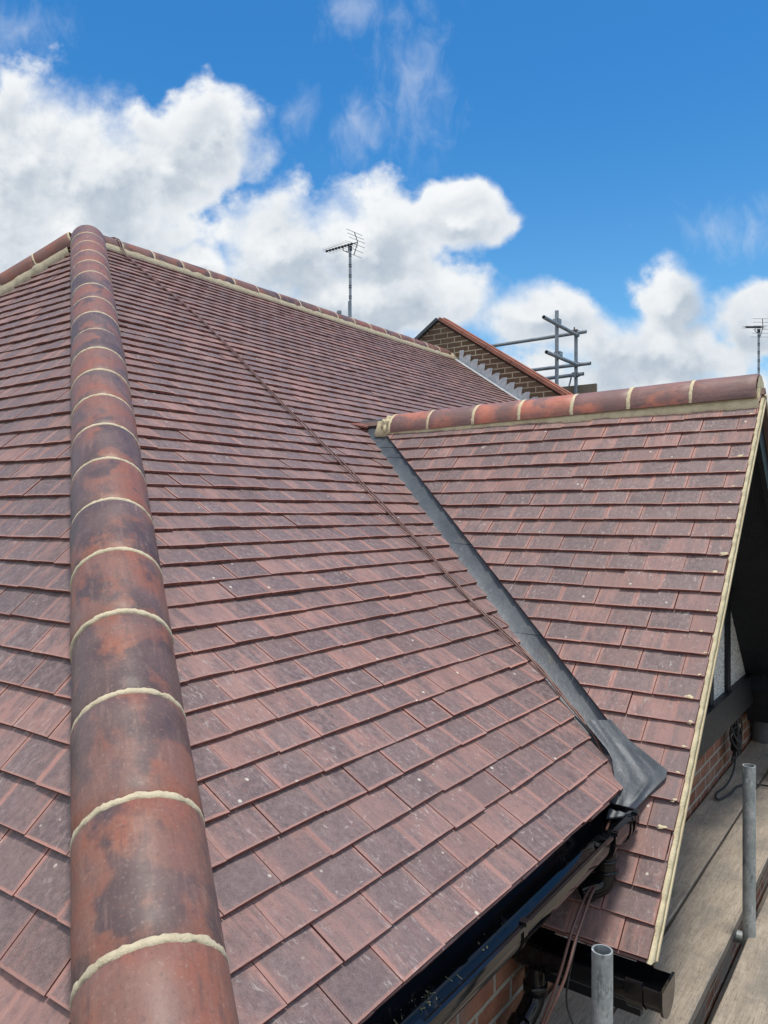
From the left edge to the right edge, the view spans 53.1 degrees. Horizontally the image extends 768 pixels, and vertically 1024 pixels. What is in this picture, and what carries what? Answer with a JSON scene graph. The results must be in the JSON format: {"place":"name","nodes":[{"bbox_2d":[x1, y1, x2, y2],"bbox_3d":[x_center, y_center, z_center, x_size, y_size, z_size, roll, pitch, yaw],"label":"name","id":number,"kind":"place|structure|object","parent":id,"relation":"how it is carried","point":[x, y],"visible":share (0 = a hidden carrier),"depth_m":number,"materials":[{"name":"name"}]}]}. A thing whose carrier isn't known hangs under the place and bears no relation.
{"place":"outdoors","nodes":[
{"label":"outdoors","id":0,"kind":"place"},
{"bbox_2d":[0,0,767,401],"label":"sky","id":1,"kind":"structure","parent":0,"point":[499,167],"materials":[{"name":"blue"}]},
{"label":"ground","id":2,"kind":"structure","parent":0,"visible":0},
{"bbox_2d":[0,225,767,1023],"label":"tiled house","id":3,"kind":"structure","parent":2,"relation":"on","point":[294,729],"depth_m":2.63,"materials":[{"name":"tile"}]},
{"bbox_2d":[325,229,364,317],"bbox_3d":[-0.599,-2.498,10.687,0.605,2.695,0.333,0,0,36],"label":"tv aerial","id":4,"kind":"object","parent":3,"relation":"attached to","point":[349,246],"visible":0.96,"depth_m":10.58,"materials":[{"name":"metal"}]},
{"bbox_2d":[111,237,610,829],"bbox_3d":[-0.688,-0.621,4.604,0.305,3.360,5.002,0,0,-38],"label":"cable","id":5,"kind":"object","parent":3,"relation":"attached to","point":[407,531],"visible":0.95,"depth_m":3.73,"materials":[{"name":"black rubber"}]},
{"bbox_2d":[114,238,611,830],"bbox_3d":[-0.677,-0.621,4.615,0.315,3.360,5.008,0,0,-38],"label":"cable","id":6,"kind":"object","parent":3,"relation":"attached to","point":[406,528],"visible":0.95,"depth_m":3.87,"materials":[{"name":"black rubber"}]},
{"bbox_2d":[377,924,504,1023],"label":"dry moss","id":7,"kind":"object","parent":3,"relation":"on","point":[428,1002],"visible":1,"depth_m":1.66,"materials":[{"name":"brown plant"}]},
{"bbox_2d":[540,885,592,1023],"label":"cable","id":8,"kind":"object","parent":3,"relation":"hanging from","point":[564,957],"visible":0.91,"depth_m":2.13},
{"bbox_2d":[544,885,596,1023],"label":"cable","id":9,"kind":"object","parent":3,"relation":"hanging from","point":[569,961],"visible":0.96,"depth_m":2.12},
{"bbox_2d":[565,891,594,1023],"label":"cable","id":10,"kind":"object","parent":3,"relation":"hanging from","point":[566,993],"visible":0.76,"depth_m":2.12,"materials":[{"name":"black rubber"}]},
{"bbox_2d":[536,739,767,1023],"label":"scaffold board","id":11,"kind":"object","parent":3,"relation":"attached to","point":[710,823],"visible":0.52,"depth_m":3.93,"materials":[{"name":"brown wood"}]},
{"bbox_2d":[715,716,767,800],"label":"cable coil","id":12,"kind":"object","parent":11,"relation":"on","point":[736,730],"visible":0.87,"depth_m":4.88,"materials":[{"name":"black rubber"}]},
{"bbox_2d":[752,721,767,743],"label":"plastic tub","id":13,"kind":"object","parent":11,"relation":"on","point":[759,731],"visible":0.38,"depth_m":5.60,"materials":[{"name":"black plastic"}]},
{"bbox_2d":[706,886,767,1023],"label":"scaffold board","id":14,"kind":"object","parent":3,"relation":"attached to","point":[723,990],"visible":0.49,"depth_m":5.01,"materials":[{"name":"brown wood"}]},
{"bbox_2d":[414,317,571,400],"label":"parapet wall","id":15,"kind":"structure","parent":2,"relation":"on","point":[509,375],"depth_m":10.51,"materials":[{"name":"brick"}]},
{"bbox_2d":[490,310,596,393],"bbox_3d":[1.900,1.911,11.108,1.947,9.378,1.363,0,0,36],"label":"steel scaffolding","id":16,"kind":"object","parent":2,"relation":"on","point":[557,355],"visible":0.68,"depth_m":11.11,"materials":[{"name":"grey metal"}]},
{"bbox_2d":[592,944,612,1023],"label":"scaffold pole","id":17,"kind":"object","parent":2,"relation":"on","point":[602,983],"visible":1,"depth_m":1.77,"materials":[{"name":"grey metal"}]},
{"bbox_2d":[613,773,767,1023],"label":"scaffold board","id":18,"kind":"object","parent":17,"relation":"attached to","point":[698,936],"visible":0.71,"depth_m":3.12,"materials":[{"name":"brown wood"}]},
{"bbox_3d":[1.447,1.799,3.392,0.048,0.048,6.800,0,0,36],"label":"scaffold tube","id":19,"kind":"object","parent":17,"relation":"attached to","visible":0},
{"bbox_2d":[732,930,741,943],"bbox_3d":[1.647,1.748,3.027,1.350,0.048,0.048,0,0,36],"label":"scaffold tube","id":20,"kind":"object","parent":19,"relation":"on","point":[737,938],"depth_m":3.15,"materials":[{"name":"silver metal"}]},
{"bbox_2d":[742,763,755,950],"bbox_3d":[1.450,3.803,3.050,0.150,5.594,0.150,0,0,36],"label":"scaffold pole","id":21,"kind":"object","parent":2,"relation":"on","point":[748,850],"visible":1,"depth_m":3.03,"materials":[{"name":"grey metal"}]},
{"bbox_2d":[711,895,767,1023],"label":"scaffold board","id":22,"kind":"object","parent":21,"relation":"attached to","point":[744,1000],"visible":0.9,"depth_m":2.72,"materials":[{"name":"brown wood"}]},
{"bbox_3d":[6.708,2.440,13.693,0.720,8.320,0.990,0,0,36],"label":"distant chimney","id":23,"kind":"object","parent":2,"relation":"on","visible":0},
{"bbox_2d":[743,318,767,373],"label":"tv aerial","id":24,"kind":"object","parent":23,"relation":"attached to","point":[758,343],"visible":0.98,"depth_m":13.48,"materials":[{"name":"metal"}]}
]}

